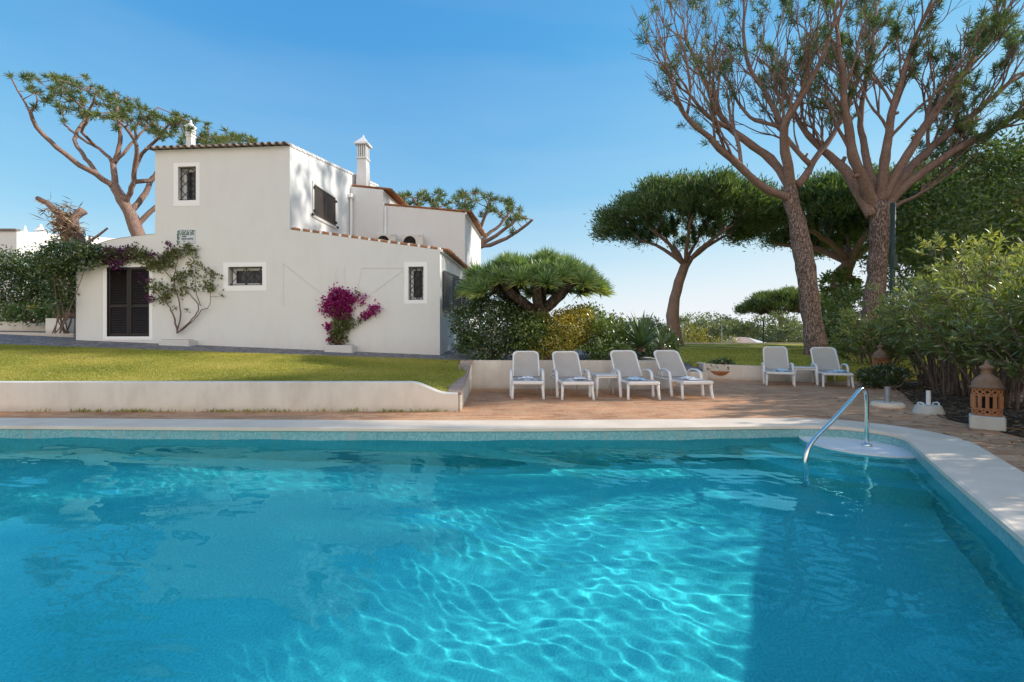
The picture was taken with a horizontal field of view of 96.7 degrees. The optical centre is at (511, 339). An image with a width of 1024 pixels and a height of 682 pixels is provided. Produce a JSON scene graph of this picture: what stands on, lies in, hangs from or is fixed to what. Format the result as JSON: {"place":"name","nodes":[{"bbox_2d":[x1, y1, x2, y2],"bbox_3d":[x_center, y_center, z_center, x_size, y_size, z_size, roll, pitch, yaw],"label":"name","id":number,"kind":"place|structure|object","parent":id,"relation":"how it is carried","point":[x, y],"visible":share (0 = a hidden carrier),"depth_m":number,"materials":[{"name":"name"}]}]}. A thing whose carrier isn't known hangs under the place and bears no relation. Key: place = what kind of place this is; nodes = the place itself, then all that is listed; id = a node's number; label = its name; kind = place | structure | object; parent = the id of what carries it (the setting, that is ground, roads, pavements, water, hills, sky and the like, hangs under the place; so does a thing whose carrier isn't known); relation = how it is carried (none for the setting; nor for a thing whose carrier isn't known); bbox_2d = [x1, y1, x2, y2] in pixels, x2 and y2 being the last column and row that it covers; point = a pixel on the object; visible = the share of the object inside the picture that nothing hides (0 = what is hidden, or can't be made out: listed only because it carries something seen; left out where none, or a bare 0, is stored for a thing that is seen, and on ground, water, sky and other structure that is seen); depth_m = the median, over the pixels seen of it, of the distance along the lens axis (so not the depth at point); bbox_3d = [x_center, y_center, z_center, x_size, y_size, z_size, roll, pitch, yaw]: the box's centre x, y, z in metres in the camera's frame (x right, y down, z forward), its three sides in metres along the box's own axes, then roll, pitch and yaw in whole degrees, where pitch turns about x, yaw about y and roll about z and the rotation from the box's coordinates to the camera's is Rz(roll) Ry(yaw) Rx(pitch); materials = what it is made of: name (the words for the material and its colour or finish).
{"place":"outdoors","nodes":[
{"label":"outdoors","id":0,"kind":"place"},
{"bbox_2d":[0,347,459,387],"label":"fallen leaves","id":1,"kind":"object","parent":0,"point":[232,369],"visible":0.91,"depth_m":9.96,"materials":[{"name":"brown plant"}]},
{"bbox_2d":[0,343,466,391],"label":"lawn","id":2,"kind":"structure","parent":0,"point":[351,379],"depth_m":9.48,"materials":[{"name":"green plant"}]},
{"bbox_2d":[0,322,512,359],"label":"cobbled path","id":3,"kind":"structure","parent":0,"point":[450,354],"depth_m":12.86,"materials":[{"name":"grey stone"}]},
{"bbox_2d":[0,321,45,330],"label":"planter wall","id":4,"kind":"structure","parent":3,"relation":"on","point":[20,326],"depth_m":15.99,"materials":[{"name":"paint"}]},
{"bbox_2d":[0,244,59,323],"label":"hedge","id":5,"kind":"object","parent":3,"relation":"on","point":[5,265],"visible":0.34,"depth_m":16.61,"materials":[{"name":"green plant"}]},
{"bbox_2d":[0,243,62,324],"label":"hedge","id":6,"kind":"object","parent":3,"relation":"on","point":[28,294],"visible":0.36,"depth_m":16.45,"materials":[{"name":"green plant"}]},
{"bbox_2d":[0,295,62,326],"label":"flowering plant","id":7,"kind":"object","parent":3,"relation":"on","point":[46,309],"visible":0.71,"depth_m":15.74,"materials":[{"name":"green plant"}]},
{"bbox_2d":[0,332,75,336],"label":"kerb step","id":8,"kind":"object","parent":3,"relation":"on","point":[45,334],"visible":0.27,"depth_m":14.53,"materials":[{"name":"paint"}]},
{"bbox_2d":[46,318,75,332],"bbox_3d":[-14.875,-0.375,15.400,1.000,0.650,1.000,0,0,0],"label":"planter box","id":9,"kind":"object","parent":3,"relation":"on","point":[50,324],"visible":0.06,"depth_m":14.98,"materials":[{"name":"paint"}]},
{"bbox_2d":[29,190,107,317],"bbox_3d":[-15.209,-2.896,15.472,2.569,4.414,1.494,0,0,0],"label":"palm stump","id":10,"kind":"object","parent":9,"relation":"on","point":[66,224],"visible":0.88,"depth_m":15.46,"materials":[{"name":"brown plant"}]},
{"bbox_2d":[0,70,257,266],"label":"pine tree","id":11,"kind":"object","parent":3,"relation":"on","point":[134,221],"visible":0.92,"depth_m":19.13,"materials":[{"name":"green plant"}]},
{"bbox_2d":[76,120,486,354],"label":"house","id":12,"kind":"structure","parent":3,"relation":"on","point":[282,235],"depth_m":13.36,"materials":[{"name":"white paint"}]},
{"bbox_2d":[25,235,110,333],"bbox_3d":[-12.960,-1.645,13.480,2.454,2.942,1.554,0,0,17],"label":"corner vine","id":13,"kind":"object","parent":12,"relation":"attached to","point":[67,262],"visible":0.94,"depth_m":13.38,"materials":[{"name":"green plant"}]},
{"bbox_2d":[103,262,152,339],"bbox_3d":[-11.469,-1.142,13.637,1.593,2.303,0.151,0,0,4],"label":"door","id":14,"kind":"structure","parent":12,"relation":"in","point":[126,316],"depth_m":13.63,"materials":[{"name":"paint"}]},
{"bbox_2d":[88,238,223,333],"bbox_3d":[-10.489,-1.576,13.377,4.199,2.826,0.405,0,0,5],"label":"climbing vine","id":15,"kind":"object","parent":12,"relation":"attached to","point":[125,254],"visible":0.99,"depth_m":13.37,"materials":[{"name":"green plant"}]},
{"bbox_2d":[159,340,196,345],"bbox_3d":[-9.746,0.149,13.280,0.934,0.296,0.335,0,0,4],"label":"wall planter","id":16,"kind":"object","parent":12,"relation":"attached to","point":[178,342],"visible":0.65,"depth_m":13.12,"materials":[{"name":"white paint"}]},
{"bbox_2d":[173,162,199,205],"bbox_3d":[-9.592,-4.581,13.563,0.821,1.277,0.268,0,0,4],"label":"window","id":17,"kind":"structure","parent":12,"relation":"in","point":[186,176],"depth_m":13.46,"materials":[{"name":"paint"}]},
{"bbox_2d":[223,262,266,290],"bbox_3d":[-7.791,-1.834,13.423,1.328,0.831,0.268,0,0,4],"label":"window","id":18,"kind":"structure","parent":12,"relation":"in","point":[243,276],"depth_m":13.34,"materials":[{"name":"paint"}]},
{"bbox_2d":[312,181,338,228],"bbox_3d":[-6.247,-4.463,15.258,0.073,1.145,1.767,0,0,4],"label":"window","id":19,"kind":"structure","parent":12,"relation":"in","point":[315,186],"depth_m":15.18,"materials":[{"name":"paint"}]},
{"bbox_2d":[324,345,356,352],"bbox_3d":[-4.854,0.300,12.897,0.814,0.300,0.335,0,0,4],"label":"wall planter","id":20,"kind":"object","parent":12,"relation":"attached to","point":[342,348],"visible":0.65,"depth_m":12.73,"materials":[{"name":"white paint"}]},
{"bbox_2d":[315,278,382,344],"bbox_3d":[-4.635,-0.736,12.931,1.990,2.029,0.392,0,0,2],"label":"bougainvillea","id":21,"kind":"object","parent":20,"relation":"on","point":[336,309],"visible":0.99,"depth_m":12.93,"materials":[{"name":"purple plant"}]},
{"bbox_2d":[376,233,397,241],"bbox_3d":[-4.689,-3.628,17.151,0.724,0.640,0.437,0,0,4],"label":"air conditioner","id":22,"kind":"object","parent":12,"relation":"attached to","point":[393,237],"visible":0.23,"depth_m":16.95,"materials":[{"name":"paint"}]},
{"bbox_2d":[403,234,424,244],"bbox_3d":[-3.676,-3.595,17.072,0.760,0.640,0.437,0,0,4],"label":"air conditioner","id":23,"kind":"object","parent":12,"relation":"attached to","point":[415,238],"visible":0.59,"depth_m":16.87,"materials":[{"name":"paint"}]},
{"bbox_2d":[404,262,426,303],"bbox_3d":[-2.713,-1.602,13.028,0.669,1.183,0.268,0,0,4],"label":"window","id":24,"kind":"structure","parent":12,"relation":"in","point":[415,273],"depth_m":12.92,"materials":[{"name":"paint"}]},
{"bbox_2d":[443,270,472,313],"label":"window","id":25,"kind":"structure","parent":12,"relation":"in","point":[455,280],"depth_m":13.73,"materials":[{"name":"grey glass"}]},
{"bbox_2d":[0,437,1023,681],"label":"pool water","id":26,"kind":"structure","parent":0,"point":[774,559],"depth_m":2.73,"materials":[{"name":"blue liquid"}]},
{"bbox_2d":[0,379,1023,471],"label":"deck","id":27,"kind":"structure","parent":0,"point":[753,399],"depth_m":7.69,"materials":[{"name":"stone"}]},
{"bbox_2d":[0,381,457,411],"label":"retaining wall","id":28,"kind":"structure","parent":27,"relation":"on","point":[182,396],"depth_m":7.58,"materials":[{"name":"paint"}]},
{"bbox_2d":[25,407,455,411],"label":"weeds","id":29,"kind":"object","parent":27,"relation":"on","point":[225,410],"visible":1,"depth_m":7.52,"materials":[{"name":"green plant"}]},
{"bbox_2d":[448,360,471,410],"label":"side wall","id":30,"kind":"structure","parent":27,"relation":"on","point":[462,387],"depth_m":8.69,"materials":[{"name":"paint"}]},
{"bbox_2d":[510,351,544,398],"bbox_3d":[0.319,0.738,9.971,0.742,0.944,1.786,0,0,0],"label":"sun lounger","id":31,"kind":"object","parent":27,"relation":"on","point":[525,363],"visible":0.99,"depth_m":10.28,"materials":[{"name":"white plastic"}]},
{"bbox_2d":[517,376,536,379],"bbox_3d":[0.347,0.804,9.557,0.445,0.084,0.375,0,0,-6],"label":"towel","id":32,"kind":"object","parent":31,"relation":"on","point":[526,378],"visible":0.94,"depth_m":9.49,"materials":[{"name":"fabric"}]},
{"bbox_2d":[472,354,668,388],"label":"planter wall","id":33,"kind":"structure","parent":27,"relation":"on","point":[490,374],"depth_m":11.08,"materials":[{"name":"paint"}]},
{"bbox_2d":[444,291,543,359],"bbox_3d":[-0.451,-0.374,12.323,2.753,2.138,2.281,0,0,0],"label":"hedge","id":34,"kind":"object","parent":33,"relation":"on","point":[470,338],"visible":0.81,"depth_m":11.75,"materials":[{"name":"green plant"}]},
{"bbox_2d":[508,308,563,359],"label":"hedge","id":35,"kind":"object","parent":33,"relation":"on","point":[524,334],"visible":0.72,"depth_m":11.45,"materials":[{"name":"green plant"}]},
{"bbox_2d":[532,344,556,359],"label":"plant","id":36,"kind":"object","parent":33,"relation":"on","point":[545,357],"visible":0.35,"depth_m":11.29,"materials":[{"name":"green plant"}]},
{"bbox_2d":[529,302,600,358],"bbox_3d":[1.428,-0.191,12.033,2.003,1.645,1.874,0,0,0],"label":"hedge","id":37,"kind":"object","parent":33,"relation":"on","point":[570,319],"visible":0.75,"depth_m":11.69,"materials":[{"name":"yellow plant"}]},
{"bbox_2d":[564,301,631,358],"bbox_3d":[2.181,-0.258,12.660,2.167,1.871,1.873,0,0,41],"label":"hedge","id":38,"kind":"object","parent":33,"relation":"on","point":[609,327],"visible":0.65,"depth_m":12.17,"materials":[{"name":"green plant"}]},
{"bbox_2d":[587,337,636,359],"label":"plant","id":39,"kind":"object","parent":33,"relation":"on","point":[602,354],"visible":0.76,"depth_m":11.35,"materials":[{"name":"green plant"}]},
{"bbox_2d":[619,309,667,351],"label":"agave","id":40,"kind":"object","parent":33,"relation":"on","point":[640,339],"visible":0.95,"depth_m":12.03,"materials":[{"name":"green plant"}]},
{"bbox_2d":[615,314,682,357],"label":"hedge","id":41,"kind":"object","parent":33,"relation":"on","point":[649,352],"visible":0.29,"depth_m":13.72,"materials":[{"name":"green plant"}]},
{"bbox_2d":[651,327,674,349],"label":"agave","id":42,"kind":"object","parent":33,"relation":"on","point":[664,341],"visible":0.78,"depth_m":12.51,"materials":[{"name":"green plant"}]},
{"bbox_2d":[550,351,594,399],"bbox_3d":[1.260,0.738,9.856,0.742,0.944,1.786,0,0,-3],"label":"sun lounger","id":43,"kind":"object","parent":27,"relation":"on","point":[566,365],"visible":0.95,"depth_m":10.16,"materials":[{"name":"white plastic"}]},
{"bbox_2d":[567,376,585,380],"bbox_3d":[1.317,0.804,9.427,0.431,0.084,0.341,0,0,-3],"label":"towel","id":44,"kind":"object","parent":43,"relation":"on","point":[580,378],"visible":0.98,"depth_m":9.32,"materials":[{"name":"fabric"}]},
{"bbox_2d":[590,373,618,396],"bbox_3d":[2.008,0.972,9.796,0.552,0.459,0.551,0,0,-4],"label":"side table","id":45,"kind":"object","parent":27,"relation":"on","point":[597,376],"visible":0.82,"depth_m":9.57,"materials":[{"name":"white plastic"}]},
{"bbox_2d":[608,350,660,399],"bbox_3d":[2.580,0.729,9.857,0.742,0.963,1.786,0,0,-2],"label":"sun lounger","id":46,"kind":"object","parent":27,"relation":"on","point":[625,365],"visible":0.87,"depth_m":10.15,"materials":[{"name":"white plastic"}]},
{"bbox_2d":[626,376,645,380],"bbox_3d":[2.585,0.804,9.430,0.420,0.084,0.398,0,0,19],"label":"towel","id":47,"kind":"object","parent":46,"relation":"on","point":[634,378],"visible":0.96,"depth_m":9.33,"materials":[{"name":"blue fabric"}]},
{"bbox_2d":[649,350,713,399],"bbox_3d":[3.647,0.729,9.968,0.742,0.963,1.786,0,0,-5],"label":"sun lounger","id":48,"kind":"object","parent":27,"relation":"on","point":[671,366],"visible":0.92,"depth_m":10.22,"materials":[{"name":"white plastic"}]},
{"bbox_2d":[681,376,700,379],"bbox_3d":[3.765,0.804,9.522,0.484,0.084,0.352,0,0,-26],"label":"towel","id":49,"kind":"object","parent":48,"relation":"on","point":[687,378],"visible":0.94,"depth_m":9.41,"materials":[{"name":"fabric"}]},
{"bbox_2d":[688,372,707,379],"bbox_3d":[4.895,1.093,13.610,1.870,0.255,0.220,0,0,0],"label":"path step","id":50,"kind":"object","parent":27,"relation":"on","point":[696,375],"visible":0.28,"depth_m":13.50,"materials":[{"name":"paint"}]},
{"bbox_2d":[706,357,735,375],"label":"potted plant","id":51,"kind":"object","parent":27,"relation":"on","point":[723,360],"visible":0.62,"depth_m":13.73,"materials":[{"name":"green plant"}]},
{"bbox_2d":[696,362,826,382],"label":"wall","id":52,"kind":"structure","parent":27,"relation":"on","point":[741,372],"depth_m":13.41,"materials":[{"name":"paint"}]},
{"bbox_2d":[761,346,795,386],"bbox_3d":[7.270,0.703,12.484,0.742,1.014,1.786,0,0,25],"label":"sun lounger","id":53,"kind":"object","parent":27,"relation":"on","point":[775,357],"visible":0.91,"depth_m":12.77,"materials":[{"name":"white plastic"}]},
{"bbox_2d":[791,366,815,382],"bbox_3d":[7.897,0.972,12.308,0.552,0.459,0.551,0,0,24],"label":"side table","id":54,"kind":"object","parent":27,"relation":"on","point":[812,369],"visible":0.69,"depth_m":12.16,"materials":[{"name":"white plastic"}]},
{"bbox_2d":[810,347,854,387],"bbox_3d":[8.447,0.711,12.133,0.742,0.998,1.786,0,0,22],"label":"sun lounger","id":55,"kind":"object","parent":27,"relation":"on","point":[824,359],"visible":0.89,"depth_m":12.39,"materials":[{"name":"white plastic"}]},
{"bbox_2d":[827,369,845,372],"bbox_3d":[8.300,0.804,11.670,0.442,0.084,0.347,0,0,44],"label":"towel","id":56,"kind":"object","parent":55,"relation":"on","point":[837,371],"visible":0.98,"depth_m":11.62,"materials":[{"name":"blue fabric"}]},
{"bbox_2d":[871,342,889,379],"bbox_3d":[9.720,0.573,12.000,0.391,1.015,0.391,0,0,44],"label":"garden lantern","id":57,"kind":"object","parent":27,"relation":"on","point":[880,354],"visible":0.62,"depth_m":11.92,"materials":[{"name":"ceramic"}]},
{"bbox_2d":[848,362,919,389],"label":"shrub","id":58,"kind":"object","parent":27,"relation":"on","point":[867,376],"visible":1,"depth_m":11.01,"materials":[{"name":"green plant"}]},
{"bbox_2d":[870,386,905,408],"bbox_3d":[6.674,1.020,8.090,0.500,0.360,0.500,0,0,0],"label":"parasol base","id":59,"kind":"object","parent":27,"relation":"on","point":[887,403],"visible":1,"depth_m":8.03,"materials":[{"name":"concrete"}]},
{"bbox_2d":[912,390,944,415],"bbox_3d":[6.722,1.012,7.347,0.400,0.375,0.400,0,0,0],"label":"parasol base","id":60,"kind":"object","parent":27,"relation":"on","point":[929,408],"visible":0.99,"depth_m":7.27,"materials":[{"name":"concrete"}]},
{"bbox_2d":[969,360,1005,431],"bbox_3d":[6.366,0.734,6.102,0.352,0.932,0.352,0,0,44],"label":"garden lantern","id":61,"kind":"object","parent":27,"relation":"on","point":[986,413],"visible":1,"depth_m":6.02,"materials":[{"name":"ceramic"}]},
{"bbox_2d":[0,0,1023,339],"label":"sky","id":62,"kind":"structure","parent":0,"point":[548,104],"materials":[{"name":"blue"}]},
{"bbox_2d":[452,245,616,333],"bbox_3d":[0.527,-1.337,12.507,4.413,2.393,4.223,0,0,24],"label":"dragon tree","id":63,"kind":"object","parent":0,"point":[556,276],"visible":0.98,"depth_m":11.54,"materials":[{"name":"green plant"}]},
{"bbox_2d":[575,350,701,371],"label":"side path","id":64,"kind":"structure","parent":0,"point":[687,366],"depth_m":14.43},
{"bbox_2d":[723,337,765,342],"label":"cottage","id":65,"kind":"structure","parent":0,"point":[746,340],"depth_m":43.25,"materials":[{"name":"white paint"}]},
{"bbox_2d":[576,344,1023,380],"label":"lawn","id":66,"kind":"structure","parent":0,"point":[853,369],"depth_m":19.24,"materials":[{"name":"green plant"}]},
{"bbox_2d":[585,161,785,345],"bbox_3d":[10.475,-4.746,28.106,12.321,10.915,12.326,0,0,0],"label":"umbrella pine","id":67,"kind":"object","parent":66,"relation":"on","point":[721,195],"visible":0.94,"depth_m":26.42,"materials":[{"name":"green plant"}]},
{"bbox_2d":[586,343,802,343],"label":"edge wall","id":68,"kind":"structure","parent":66,"relation":"on","point":[740,343],"depth_m":31.50,"materials":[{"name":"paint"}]},
{"bbox_2d":[630,0,916,354],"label":"pine tree","id":69,"kind":"object","parent":66,"relation":"on","point":[814,334],"visible":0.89,"depth_m":18.28,"materials":[{"name":"green plant"}]},
{"bbox_2d":[824,323,849,352],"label":"bush","id":70,"kind":"object","parent":66,"relation":"on","point":[838,331],"visible":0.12,"depth_m":20.57,"materials":[{"name":"green plant"}]},
{"bbox_2d":[820,280,864,349],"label":"bush","id":71,"kind":"object","parent":66,"relation":"on","point":[845,292],"visible":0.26,"depth_m":20.69,"materials":[{"name":"green plant"}]},
{"bbox_2d":[719,160,978,323],"bbox_3d":[19.495,-4.781,26.968,13.198,10.734,12.668,0,0,0],"label":"umbrella pine","id":72,"kind":"object","parent":66,"relation":"on","point":[829,196],"visible":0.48,"depth_m":25.98,"materials":[{"name":"green plant"}]},
{"bbox_2d":[817,265,863,335],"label":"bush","id":73,"kind":"object","parent":72,"relation":"attached to","point":[836,275],"visible":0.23,"depth_m":25.91,"materials":[{"name":"green plant"}]},
{"bbox_2d":[717,0,1023,355],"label":"pine tree","id":74,"kind":"object","parent":66,"relation":"on","point":[874,196],"visible":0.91,"depth_m":18.07,"materials":[{"name":"green plant"}]},
{"bbox_2d":[858,281,922,321],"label":"bush","id":75,"kind":"object","parent":66,"relation":"on","point":[887,292],"visible":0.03,"depth_m":19.22,"materials":[{"name":"green plant"}]},
{"bbox_2d":[890,202,897,355],"bbox_3d":[14.216,-2.097,16.977,0.212,6.008,0.215,0,0,0],"label":"green pole","id":76,"kind":"object","parent":66,"relation":"on","point":[893,260],"visible":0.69,"depth_m":16.93,"materials":[{"name":"metal"}]},
{"bbox_2d":[813,153,1021,281],"bbox_3d":[26.105,-5.445,29.515,12.390,13.067,12.811,0,0,0],"label":"umbrella pine","id":77,"kind":"object","parent":66,"relation":"on","point":[856,226],"visible":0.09,"depth_m":28.37,"materials":[{"name":"green plant"}]},
{"bbox_2d":[846,176,1023,298],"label":"evergreen tree","id":78,"kind":"object","parent":66,"relation":"on","point":[900,272],"visible":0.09,"depth_m":22.95,"materials":[{"name":"green plant"}]},
{"bbox_2d":[859,119,1023,291],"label":"evergreen tree","id":79,"kind":"object","parent":66,"relation":"on","point":[911,256],"visible":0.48,"depth_m":19.64,"materials":[{"name":"green plant"}]},
{"bbox_2d":[913,116,1023,287],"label":"evergreen tree","id":80,"kind":"object","parent":66,"relation":"on","point":[1011,182],"visible":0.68,"depth_m":17.11,"materials":[{"name":"green plant"}]},
{"bbox_2d":[692,340,1023,437],"bbox_3d":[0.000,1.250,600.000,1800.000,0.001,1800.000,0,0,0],"label":"ground","id":81,"kind":"structure","parent":0,"point":[942,417],"depth_m":6.94,"materials":[{"name":"brown soil"}]},
{"bbox_2d":[0,224,115,319],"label":"neighbour house","id":82,"kind":"structure","parent":81,"relation":"on","point":[15,238],"depth_m":26.27,"materials":[{"name":"paint"}]},
{"bbox_2d":[397,185,533,248],"bbox_3d":[-3.023,-4.881,24.962,8.266,8.511,6.294,0,0,0],"label":"pine tree","id":83,"kind":"object","parent":81,"relation":"on","point":[508,203],"visible":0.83,"depth_m":24.48,"materials":[{"name":"green plant"}]},
{"bbox_2d":[485,319,802,342],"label":"treeline","id":84,"kind":"object","parent":81,"relation":"on","point":[707,338],"visible":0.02,"depth_m":130.57,"materials":[{"name":"green plant"}]},
{"bbox_2d":[681,321,714,342],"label":"bush","id":85,"kind":"object","parent":81,"relation":"on","point":[703,338],"visible":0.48,"depth_m":35.83,"materials":[{"name":"green plant"}]},
{"bbox_2d":[665,311,744,341],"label":"bush","id":86,"kind":"object","parent":81,"relation":"on","point":[681,319],"visible":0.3,"depth_m":59.34,"materials":[{"name":"green plant"}]},
{"bbox_2d":[680,314,764,342],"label":"bush","id":87,"kind":"object","parent":81,"relation":"on","point":[739,329],"visible":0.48,"depth_m":50.23,"materials":[{"name":"green plant"}]},
{"bbox_2d":[711,332,741,342],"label":"bush","id":88,"kind":"object","parent":81,"relation":"on","point":[732,340],"visible":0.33,"depth_m":37.95,"materials":[{"name":"green plant"}]},
{"bbox_2d":[740,310,802,342],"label":"bush","id":89,"kind":"object","parent":81,"relation":"on","point":[786,320],"visible":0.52,"depth_m":49.12,"materials":[{"name":"green plant"}]},
{"bbox_2d":[732,285,825,326],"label":"umbrella pine","id":90,"kind":"object","parent":81,"relation":"on","point":[784,299],"visible":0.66,"depth_m":56.16,"materials":[{"name":"green plant"}]},
{"bbox_2d":[765,321,802,342],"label":"bush","id":91,"kind":"object","parent":81,"relation":"on","point":[782,331],"visible":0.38,"depth_m":45.69,"materials":[{"name":"green plant"}]},
{"bbox_2d":[895,380,1023,436],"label":"planting bed","id":92,"kind":"object","parent":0,"point":[954,399],"visible":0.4,"depth_m":8.45,"materials":[{"name":"soil"}]},
{"bbox_2d":[821,293,910,364],"bbox_3d":[11.328,-0.088,13.996,2.870,2.595,2.706,0,0,0],"label":"oleander","id":93,"kind":"object","parent":92,"relation":"on","point":[857,336],"visible":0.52,"depth_m":13.94,"materials":[{"name":"green plant"}]},
{"bbox_2d":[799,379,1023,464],"bbox_3d":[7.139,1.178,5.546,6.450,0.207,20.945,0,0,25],"label":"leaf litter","id":94,"kind":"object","parent":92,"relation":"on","point":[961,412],"visible":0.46,"depth_m":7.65,"materials":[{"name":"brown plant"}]},
{"bbox_2d":[872,269,987,385],"bbox_3d":[10.919,-0.354,11.796,2.728,3.124,2.502,0,0,20],"label":"oleander","id":95,"kind":"object","parent":92,"relation":"on","point":[916,362],"visible":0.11,"depth_m":11.88,"materials":[{"name":"green plant"}]},
{"bbox_2d":[856,231,1023,395],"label":"oleander","id":96,"kind":"object","parent":92,"relation":"on","point":[955,386],"visible":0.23,"depth_m":10.01,"materials":[{"name":"green plant"}]},
{"bbox_2d":[894,226,1023,409],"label":"oleander","id":97,"kind":"object","parent":92,"relation":"on","point":[936,338],"visible":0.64,"depth_m":8.29,"materials":[{"name":"green plant"}]},
{"bbox_2d":[937,253,1023,383],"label":"oleander","id":98,"kind":"object","parent":92,"relation":"on","point":[1013,318],"visible":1,"depth_m":7.02,"materials":[{"name":"green plant"}]},
{"bbox_2d":[950,244,1023,390],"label":"oleander","id":99,"kind":"object","parent":92,"relation":"on","point":[1011,248],"visible":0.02,"depth_m":10.43,"materials":[{"name":"green plant"}]},
{"label":"pool floor","id":100,"kind":"structure","parent":0,"visible":0},
{"bbox_2d":[0,429,1023,563],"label":"pool wall","id":101,"kind":"structure","parent":100,"relation":"on","point":[1011,543],"depth_m":6.11,"materials":[{"name":"tile"}]},
{"bbox_2d":[0,418,1023,545],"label":"pool coping","id":102,"kind":"object","parent":101,"relation":"on","point":[991,485],"visible":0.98,"depth_m":6.11,"materials":[{"name":"stone"}]},
{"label":"pool steps","id":103,"kind":"structure","parent":100,"relation":"on","visible":0},
{"bbox_2d":[799,436,914,457],"bbox_3d":[4.620,1.566,5.920,1.520,0.468,1.520,0,0,0],"label":"pool step","id":104,"kind":"object","parent":103,"relation":"on","point":[852,445],"visible":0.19,"depth_m":5.61,"materials":[{"name":"stone"}]},
{"bbox_2d":[803,387,871,462],"bbox_3d":[3.846,1.394,5.330,1.564,1.611,0.110,0,0,-32],"label":"handrail","id":105,"kind":"object","parent":104,"relation":"attached to","point":[828,424],"visible":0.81,"depth_m":5.46,"materials":[{"name":"metal"}]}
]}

